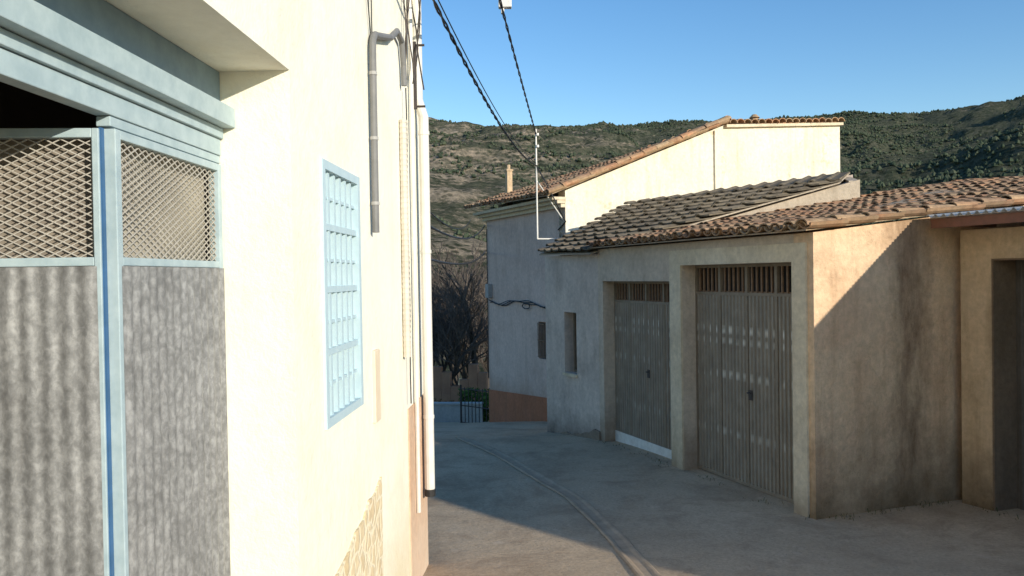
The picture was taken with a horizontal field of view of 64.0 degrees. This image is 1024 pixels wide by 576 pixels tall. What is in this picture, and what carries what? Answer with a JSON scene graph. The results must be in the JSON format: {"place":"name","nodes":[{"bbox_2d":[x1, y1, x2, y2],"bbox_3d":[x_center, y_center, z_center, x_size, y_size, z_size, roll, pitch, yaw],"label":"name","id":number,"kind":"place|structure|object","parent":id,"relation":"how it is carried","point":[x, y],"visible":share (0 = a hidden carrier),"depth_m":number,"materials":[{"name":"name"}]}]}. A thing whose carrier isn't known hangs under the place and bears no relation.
{"place":"outdoors","nodes":[
{"label":"outdoors","id":0,"kind":"place"},
{"bbox_2d":[421,0,1023,126],"label":"sky","id":1,"kind":"structure","parent":0,"point":[580,62],"materials":[{"name":"blue"}]},
{"bbox_2d":[423,421,1023,575],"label":"road","id":2,"kind":"structure","parent":0,"point":[489,514],"depth_m":8.38,"materials":[{"name":"concrete"}]},
{"bbox_2d":[455,437,661,575],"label":"road drain channel","id":3,"kind":"object","parent":2,"relation":"on","point":[633,558],"visible":1,"depth_m":8.77,"materials":[{"name":"concrete"}]},
{"bbox_2d":[598,441,1018,520],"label":"weeds","id":4,"kind":"object","parent":2,"relation":"on","point":[923,506],"visible":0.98,"depth_m":8.92,"materials":[{"name":"green plant"}]},
{"bbox_2d":[428,96,1023,377],"bbox_3d":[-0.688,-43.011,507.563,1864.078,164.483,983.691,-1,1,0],"label":"hills","id":5,"kind":"structure","parent":0,"point":[451,195],"depth_m":324.30,"materials":[{"name":"green plant"}]},
{"bbox_2d":[429,95,1023,278],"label":"pine forest","id":6,"kind":"object","parent":5,"relation":"on","point":[956,173],"visible":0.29,"depth_m":339.94,"materials":[{"name":"green plant"}]},
{"bbox_3d":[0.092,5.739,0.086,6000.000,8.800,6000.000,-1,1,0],"label":"ground","id":7,"kind":"structure","parent":0,"visible":0},
{"bbox_2d":[0,0,435,575],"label":"village house","id":8,"kind":"structure","parent":7,"relation":"on","point":[216,352],"depth_m":3.35,"materials":[{"name":"cream white plaster"}]},
{"bbox_2d":[0,0,234,575],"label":"garage door","id":9,"kind":"structure","parent":8,"relation":"in","point":[114,426],"depth_m":2.64,"materials":[{"name":"grey paint"}]},
{"bbox_2d":[320,158,363,429],"bbox_3d":[-0.913,0.024,4.343,0.057,1.310,0.800,-1,1,2],"label":"window","id":10,"kind":"structure","parent":8,"relation":"in","point":[340,189],"depth_m":4.33,"materials":[{"name":"blue paint"}]},
{"bbox_2d":[430,212,469,228],"bbox_3d":[-0.903,-1.205,13.929,0.014,0.835,13.608,-1,1,-1],"label":"overhead cable","id":11,"kind":"object","parent":8,"relation":"attached to","point":[446,224],"visible":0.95,"depth_m":9.93,"materials":[{"name":"black rubber"}]},
{"bbox_2d":[430,225,484,238],"bbox_3d":[-0.718,-1.079,14.012,0.024,0.865,13.768,-1,1,0],"label":"overhead cable","id":12,"kind":"object","parent":8,"relation":"attached to","point":[437,230],"visible":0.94,"depth_m":9.83,"materials":[{"name":"black rubber"}]},
{"bbox_2d":[431,256,465,342],"bbox_3d":[-4.114,2.462,36.928,5.467,8.282,6.129,0,1,31],"label":"bare tree","id":13,"kind":"object","parent":7,"relation":"on","point":[443,284],"visible":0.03,"depth_m":37.43,"materials":[{"name":"brown plant"}]},
{"bbox_2d":[433,402,482,421],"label":"parapet wall","id":14,"kind":"structure","parent":7,"relation":"on","point":[446,411],"depth_m":24.04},
{"bbox_2d":[431,244,487,384],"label":"bare tree","id":15,"kind":"object","parent":7,"relation":"on","point":[452,365],"visible":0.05,"depth_m":41.53,"materials":[{"name":"brown plant"}]},
{"bbox_2d":[431,278,487,379],"bbox_3d":[-2.564,2.630,32.462,3.821,6.617,5.983,-2,1,-39],"label":"bare tree","id":16,"kind":"object","parent":7,"relation":"on","point":[470,348],"visible":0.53,"depth_m":31.82,"materials":[{"name":"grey plant"}]},
{"bbox_2d":[432,265,487,378],"bbox_3d":[-2.430,2.697,35.834,5.077,7.690,5.691,-1,1,-12],"label":"bare tree","id":17,"kind":"object","parent":7,"relation":"on","point":[469,290],"visible":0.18,"depth_m":35.48,"materials":[{"name":"brown plant"}]},
{"bbox_2d":[431,237,489,388],"bbox_3d":[-1.522,2.031,33.038,7.289,8.287,4.519,-2,1,-42],"label":"bare tree","id":18,"kind":"object","parent":7,"relation":"on","point":[461,298],"visible":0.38,"depth_m":32.62,"materials":[{"name":"grey plant"}]},
{"bbox_2d":[433,364,488,413],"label":"ruined wall","id":19,"kind":"structure","parent":7,"relation":"on","point":[444,389],"depth_m":30.77,"materials":[{"name":"stone"}]},
{"bbox_2d":[456,286,487,369],"bbox_3d":[-0.469,2.544,37.430,7.230,7.995,4.617,-1,1,7],"label":"bare tree","id":20,"kind":"object","parent":7,"relation":"on","point":[484,363],"visible":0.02,"depth_m":37.56,"materials":[{"name":"brown plant"}]},
{"bbox_2d":[457,387,488,421],"bbox_3d":[-0.846,3.811,26.524,1.830,1.407,1.646,0,1,33],"label":"green shrub","id":21,"kind":"object","parent":7,"relation":"on","point":[479,396],"visible":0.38,"depth_m":26.25,"materials":[{"name":"green plant"}]},
{"bbox_2d":[460,385,489,422],"bbox_3d":[-0.966,3.242,21.601,1.119,1.300,0.057,0,1,41],"label":"iron railing","id":22,"kind":"object","parent":7,"relation":"on","point":[475,390],"visible":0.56,"depth_m":21.68,"materials":[{"name":"black metal"}]},
{"bbox_2d":[463,114,844,421],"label":"tall village house","id":23,"kind":"structure","parent":7,"relation":"on","point":[725,152],"depth_m":18.80,"materials":[{"name":"plaster"},{"name":"clay tile"}]},
{"bbox_2d":[431,251,485,264],"bbox_3d":[-0.710,-0.585,14.019,0.024,0.493,13.768,-1,1,0],"label":"overhead cable","id":24,"kind":"object","parent":23,"relation":"attached to","point":[438,261],"visible":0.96,"depth_m":10.18,"materials":[{"name":"black rubber"}]},
{"bbox_2d":[537,323,544,357],"bbox_3d":[0.643,1.154,18.086,0.017,0.770,0.360,-1,1,-24],"label":"window","id":25,"kind":"structure","parent":23,"relation":"in","point":[540,324],"depth_m":18.08,"materials":[{"name":"brown wood"}]},
{"bbox_2d":[535,129,565,239],"bbox_3d":[0.855,-2.136,16.878,0.653,2.263,0.409,-2,1,-42],"label":"cable mast","id":26,"kind":"object","parent":23,"relation":"attached to","point":[536,147],"visible":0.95,"depth_m":16.81,"materials":[{"name":"white metal"}]},
{"bbox_2d":[432,0,536,165],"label":"overhead cable","id":27,"kind":"object","parent":26,"relation":"attached to","point":[444,22],"visible":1,"depth_m":8.06,"materials":[{"name":"black rubber"}]},
{"bbox_2d":[438,0,535,162],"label":"overhead cable","id":28,"kind":"object","parent":26,"relation":"attached to","point":[475,72],"visible":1,"depth_m":8.33,"materials":[{"name":"black rubber"}]},
{"bbox_2d":[499,0,536,133],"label":"overhead cable","id":29,"kind":"object","parent":26,"relation":"attached to","point":[509,35],"visible":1,"depth_m":11.37,"materials":[{"name":"black rubber"}]},
{"bbox_2d":[498,0,511,13],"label":"junction box","id":30,"kind":"object","parent":29,"relation":"hanging from","point":[506,4],"visible":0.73,"depth_m":9.90,"materials":[{"name":"white paint"}]},
{"bbox_2d":[538,172,859,440],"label":"house","id":31,"kind":"structure","parent":7,"relation":"on","point":[572,338],"depth_m":14.21,"materials":[{"name":"white concrete"}]},
{"bbox_2d":[562,313,577,377],"bbox_3d":[1.079,0.958,14.010,0.260,1.090,0.470,-1,1,-26],"label":"window","id":32,"kind":"structure","parent":31,"relation":"in","point":[574,314],"depth_m":14.20,"materials":[{"name":"grey concrete"}]},
{"bbox_2d":[586,176,1023,519],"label":"garage building","id":33,"kind":"structure","parent":7,"relation":"on","point":[815,375],"depth_m":9.21,"materials":[{"name":"plaster"},{"name":"wood"},{"name":"clay tile"}]},
{"bbox_2d":[614,281,671,458],"bbox_3d":[2.042,1.290,12.159,0.224,2.790,1.990,-1,1,-21],"label":"garage door","id":34,"kind":"structure","parent":33,"relation":"in","point":[642,315],"depth_m":12.24,"materials":[{"name":"metal"}]},
{"bbox_2d":[695,262,793,503],"bbox_3d":[2.886,1.055,9.913,0.224,2.700,2.185,-1,1,-21],"label":"garage door","id":35,"kind":"structure","parent":33,"relation":"in","point":[743,312],"depth_m":9.92,"materials":[{"name":"metal"}]},
{"bbox_2d":[926,206,1023,510],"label":"shed","id":36,"kind":"structure","parent":7,"relation":"on","point":[992,324],"depth_m":8.80,"materials":[{"name":"paint"}]},
{"bbox_2d":[991,258,1023,510],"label":"door","id":37,"kind":"structure","parent":36,"relation":"in","point":[1007,273],"depth_m":8.78,"materials":[{"name":"metal"}]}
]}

